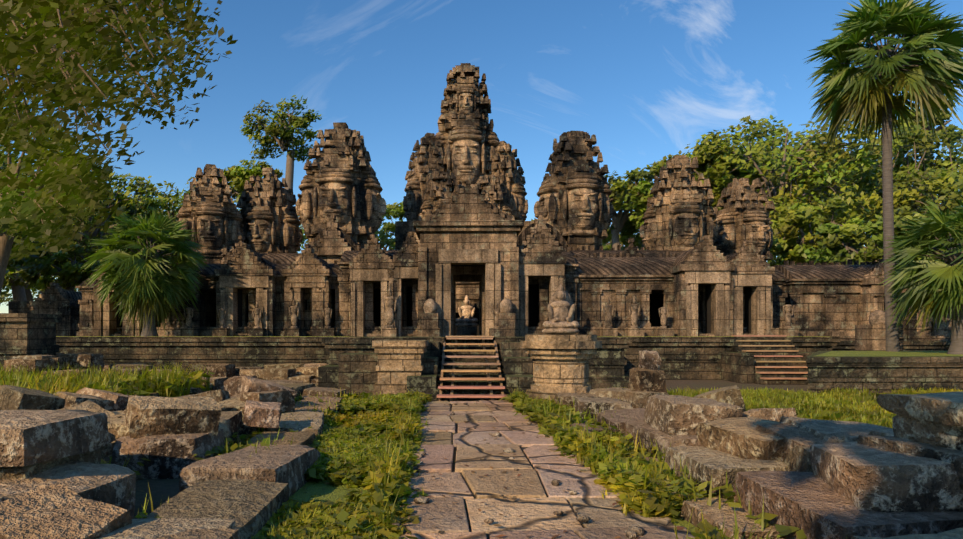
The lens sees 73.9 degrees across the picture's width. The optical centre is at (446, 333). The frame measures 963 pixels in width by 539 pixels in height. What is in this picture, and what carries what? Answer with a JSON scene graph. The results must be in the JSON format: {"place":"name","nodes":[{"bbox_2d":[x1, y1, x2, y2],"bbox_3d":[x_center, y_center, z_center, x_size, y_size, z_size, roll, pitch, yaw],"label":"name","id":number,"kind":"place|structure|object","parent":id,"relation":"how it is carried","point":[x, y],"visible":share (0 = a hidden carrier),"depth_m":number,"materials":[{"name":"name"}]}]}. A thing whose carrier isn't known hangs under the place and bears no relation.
{"place":"outdoors","nodes":[
{"label":"outdoors","id":0,"kind":"place"},
{"bbox_2d":[3,241,41,287],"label":"tree","id":1,"kind":"object","parent":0,"point":[17,281],"depth_m":42.94,"materials":[{"name":"green plant"}]},
{"bbox_2d":[1,230,105,300],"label":"tree","id":2,"kind":"object","parent":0,"point":[7,288],"depth_m":68.83,"materials":[{"name":"green plant"}]},
{"bbox_2d":[0,159,107,300],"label":"tree","id":3,"kind":"object","parent":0,"point":[88,237],"depth_m":47.25,"materials":[{"name":"green plant"}]},
{"bbox_2d":[17,243,104,291],"bbox_3d":[-23.275,-1.866,39.333,5.705,7.746,5.036,0,0,-1],"label":"tree","id":4,"kind":"object","parent":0,"point":[68,273],"depth_m":38.42,"materials":[{"name":"green plant"}]},
{"bbox_2d":[0,98,126,294],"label":"tree","id":5,"kind":"object","parent":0,"point":[65,184],"depth_m":20.36,"materials":[{"name":"green plant"}]},
{"bbox_2d":[28,175,123,296],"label":"tree","id":6,"kind":"object","parent":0,"point":[33,294],"depth_m":82.64,"materials":[{"name":"green plant"}]},
{"bbox_2d":[31,169,159,292],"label":"tree","id":7,"kind":"object","parent":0,"point":[130,188],"depth_m":54.36,"materials":[{"name":"green plant"}]},
{"bbox_2d":[0,361,217,396],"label":"grass","id":8,"kind":"structure","parent":0,"point":[162,383],"depth_m":16.38,"materials":[{"name":"green plant"}]},
{"bbox_2d":[0,0,237,170],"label":"tree","id":9,"kind":"object","parent":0,"point":[15,50],"depth_m":15.40,"materials":[{"name":"green plant"}]},
{"bbox_2d":[85,186,178,260],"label":"tree","id":10,"kind":"object","parent":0,"point":[114,217],"depth_m":71.81,"materials":[{"name":"green plant"}]},
{"bbox_2d":[78,207,210,336],"bbox_3d":[-12.258,-2.541,26.319,5.053,5.509,4.898,0,0,-1],"label":"palm","id":11,"kind":"object","parent":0,"point":[134,291],"depth_m":25.44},
{"bbox_2d":[101,173,194,268],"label":"tree","id":12,"kind":"object","parent":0,"point":[161,203],"depth_m":59.24,"materials":[{"name":"green plant"}]},
{"bbox_2d":[218,159,283,210],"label":"tree","id":13,"kind":"object","parent":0,"point":[242,173],"depth_m":61.09,"materials":[{"name":"green plant"}]},
{"bbox_2d":[240,95,321,189],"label":"tree","id":14,"kind":"object","parent":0,"point":[296,122],"depth_m":73.18,"materials":[{"name":"green plant"}]},
{"bbox_2d":[251,391,432,538],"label":"grass","id":15,"kind":"structure","parent":0,"point":[343,442],"depth_m":7.88,"materials":[{"name":"green plant"}]},
{"bbox_2d":[289,411,394,502],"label":"lawn","id":16,"kind":"structure","parent":0,"point":[333,492],"depth_m":7.35,"materials":[{"name":"green plant"}]},
{"bbox_2d":[297,208,394,250],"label":"tree","id":17,"kind":"object","parent":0,"point":[384,240],"depth_m":87.81,"materials":[{"name":"green plant"}]},
{"bbox_2d":[378,201,406,248],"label":"tree","id":18,"kind":"object","parent":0,"point":[397,211],"depth_m":125.98,"materials":[{"name":"green plant"}]},
{"bbox_2d":[104,379,807,518],"bbox_3d":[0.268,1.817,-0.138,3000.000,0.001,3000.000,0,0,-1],"label":"ground","id":19,"kind":"structure","parent":0,"point":[163,489],"depth_m":7.92,"materials":[{"name":"soil"}]},
{"bbox_2d":[0,147,63,273],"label":"tree","id":20,"kind":"object","parent":19,"relation":"on","point":[31,258],"visible":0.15,"depth_m":33.38,"materials":[{"name":"green plant"}]},
{"bbox_2d":[0,279,78,305],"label":"tree","id":21,"kind":"object","parent":19,"relation":"on","point":[3,298],"visible":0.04,"depth_m":115.62,"materials":[{"name":"green plant"}]},
{"bbox_2d":[0,353,345,538],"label":"fallen blocks","id":22,"kind":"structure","parent":19,"relation":"on","point":[58,480],"depth_m":6.69,"materials":[{"name":"grey stone"}]},
{"bbox_2d":[154,177,239,264],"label":"tree","id":23,"kind":"object","parent":19,"relation":"on","point":[181,193],"visible":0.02,"depth_m":75.28,"materials":[{"name":"green plant"}]},
{"bbox_2d":[143,400,684,538],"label":"leaf litter","id":24,"kind":"object","parent":19,"relation":"on","point":[554,536],"visible":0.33,"depth_m":6.85,"materials":[{"name":"brown plant"}]},
{"bbox_2d":[100,387,846,538],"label":"weedy grass","id":25,"kind":"structure","parent":19,"relation":"on","point":[384,481],"depth_m":7.51,"materials":[{"name":"green plant"}]},
{"bbox_2d":[0,313,950,400],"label":"stone terrace wall","id":26,"kind":"structure","parent":19,"relation":"on","point":[352,362],"depth_m":23.79,"materials":[{"name":"stone"}]},
{"bbox_2d":[56,336,829,336],"bbox_3d":[-0.674,0.111,26.266,31.700,0.012,1.250,0,0,1],"label":"terrace moss","id":27,"kind":"object","parent":26,"relation":"on","point":[353,336],"visible":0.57,"depth_m":25.77,"materials":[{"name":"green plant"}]},
{"bbox_2d":[220,249,771,336],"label":"door frames","id":28,"kind":"structure","parent":26,"relation":"on","point":[448,276],"depth_m":26.66,"materials":[{"name":"stone"}]},
{"bbox_2d":[8,180,951,350],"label":"temple galleries","id":29,"kind":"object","parent":19,"relation":"on","point":[468,217],"visible":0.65,"depth_m":27.52,"materials":[{"name":"stone"}]},
{"bbox_2d":[182,63,774,266],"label":"carved face towers","id":30,"kind":"structure","parent":29,"relation":"on","point":[342,145],"depth_m":34.92,"materials":[{"name":"stone"}]},
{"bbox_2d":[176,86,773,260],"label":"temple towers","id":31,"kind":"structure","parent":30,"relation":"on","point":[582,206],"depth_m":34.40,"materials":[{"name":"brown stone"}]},
{"bbox_2d":[116,264,884,334],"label":"doorways","id":32,"kind":"structure","parent":29,"relation":"on","point":[656,301],"depth_m":29.29,"materials":[{"name":"black stone"}]},
{"bbox_2d":[64,200,941,300],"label":"vault roofs","id":33,"kind":"structure","parent":29,"relation":"on","point":[613,261],"depth_m":28.97,"materials":[{"name":"stone"}]},
{"bbox_2d":[372,334,601,399],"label":"stone pedestals","id":34,"kind":"object","parent":19,"relation":"on","point":[560,363],"visible":0.77,"depth_m":15.77,"materials":[{"name":"stone"}]},
{"bbox_2d":[184,284,884,334],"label":"statues","id":35,"kind":"object","parent":34,"relation":"on","point":[561,307],"visible":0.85,"depth_m":26.25,"materials":[{"name":"stone"}]},
{"bbox_2d":[399,400,694,538],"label":"path slabs","id":36,"kind":"structure","parent":19,"relation":"on","point":[587,499],"depth_m":7.24,"materials":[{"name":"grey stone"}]},
{"bbox_2d":[392,402,689,538],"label":"pebbles","id":37,"kind":"object","parent":36,"relation":"on","point":[632,532],"visible":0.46,"depth_m":6.53,"materials":[{"name":"grey stone"}]},
{"bbox_2d":[437,335,807,400],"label":"wooden stairs","id":38,"kind":"structure","parent":19,"relation":"on","point":[451,395],"depth_m":19.70,"materials":[{"name":"brown wood"}]},
{"bbox_2d":[628,444,697,531],"bbox_3d":[2.604,1.813,8.909,1.380,0.001,14.000,0,0,-1],"label":"lawn strip","id":39,"kind":"object","parent":19,"relation":"on","point":[681,521],"depth_m":6.11,"materials":[{"name":"green plant"}]},
{"bbox_2d":[498,393,797,538],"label":"grass","id":40,"kind":"structure","parent":39,"relation":"on","point":[638,504],"depth_m":7.95,"materials":[{"name":"green plant"}]},
{"bbox_2d":[555,350,962,538],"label":"fallen blocks","id":41,"kind":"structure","parent":19,"relation":"on","point":[832,479],"depth_m":5.71,"materials":[{"name":"grey stone"}]},
{"bbox_2d":[604,385,961,428],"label":"lawn grass","id":42,"kind":"structure","parent":19,"relation":"on","point":[835,405],"depth_m":14.22,"materials":[{"name":"green plant"}]},
{"bbox_2d":[806,351,962,393],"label":"platform wall","id":43,"kind":"structure","parent":19,"relation":"on","point":[885,374],"depth_m":16.96,"materials":[{"name":"stone"}]},
{"bbox_2d":[816,351,962,355],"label":"grass","id":44,"kind":"structure","parent":43,"relation":"on","point":[886,353],"depth_m":19.80,"materials":[{"name":"green plant"}]},
{"bbox_2d":[918,211,960,312],"bbox_3d":[20.574,-2.256,24.158,4.986,5.746,4.442,0,0,-1],"label":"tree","id":45,"kind":"object","parent":19,"relation":"on","point":[943,249],"visible":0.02,"depth_m":25.04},
{"bbox_2d":[0,0,962,312],"label":"sky","id":46,"kind":"structure","parent":0,"point":[647,78],"materials":[{"name":"blue"}]},
{"bbox_2d":[602,200,645,249],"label":"tree","id":47,"kind":"object","parent":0,"point":[609,246],"depth_m":68.45,"materials":[{"name":"green plant"}]},
{"bbox_2d":[602,168,647,249],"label":"tree","id":48,"kind":"object","parent":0,"point":[618,185],"depth_m":59.05,"materials":[{"name":"green plant"}]},
{"bbox_2d":[626,151,712,212],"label":"tree","id":49,"kind":"object","parent":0,"point":[645,186],"depth_m":57.11,"materials":[{"name":"green plant"}]},
{"bbox_2d":[659,129,774,219],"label":"tree","id":50,"kind":"object","parent":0,"point":[724,182],"depth_m":50.48,"materials":[{"name":"green plant"}]},
{"bbox_2d":[707,145,780,203],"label":"tree","id":51,"kind":"object","parent":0,"point":[756,148],"visible":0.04,"depth_m":60.40,"materials":[{"name":"green plant"}]},
{"bbox_2d":[676,115,828,210],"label":"tree","id":52,"kind":"object","parent":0,"point":[783,129],"depth_m":66.83,"materials":[{"name":"green plant"}]},
{"bbox_2d":[691,105,900,257],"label":"tree","id":53,"kind":"object","parent":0,"point":[842,156],"depth_m":46.52,"materials":[{"name":"green plant"}]},
{"bbox_2d":[769,195,868,264],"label":"tree","id":54,"kind":"object","parent":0,"point":[788,247],"depth_m":41.25,"materials":[{"name":"green plant"}]},
{"bbox_2d":[767,139,917,266],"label":"tree","id":55,"kind":"object","parent":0,"point":[773,261],"depth_m":81.20,"materials":[{"name":"green plant"}]},
{"bbox_2d":[769,113,958,221],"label":"tree","id":56,"kind":"object","parent":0,"point":[868,128],"depth_m":62.03,"materials":[{"name":"green plant"}]},
{"bbox_2d":[804,205,946,264],"bbox_3d":[24.317,-2.529,36.527,6.690,9.085,6.528,0,0,-1],"label":"tree","id":57,"kind":"object","parent":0,"point":[832,245],"depth_m":35.67,"materials":[{"name":"green plant"}]},
{"bbox_2d":[803,0,962,351],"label":"tall palm","id":58,"kind":"object","parent":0,"point":[926,85],"depth_m":21.61,"materials":[{"name":"green plant"}]},
{"bbox_2d":[824,120,962,239],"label":"tree","id":59,"kind":"object","parent":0,"point":[900,172],"depth_m":54.41,"materials":[{"name":"green plant"}]},
{"bbox_2d":[866,170,962,246],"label":"tree","id":60,"kind":"object","parent":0,"point":[908,194],"depth_m":45.97,"materials":[{"name":"green plant"}]},
{"bbox_2d":[878,196,962,353],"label":"palm","id":61,"kind":"object","parent":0,"point":[924,292],"depth_m":18.98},
{"bbox_2d":[893,95,962,213],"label":"tree","id":62,"kind":"object","parent":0,"point":[948,116],"depth_m":74.97,"materials":[{"name":"green plant"}]},
{"bbox_2d":[901,133,962,206],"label":"tree","id":63,"kind":"object","parent":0,"point":[958,160],"depth_m":61.51,"materials":[{"name":"green plant"}]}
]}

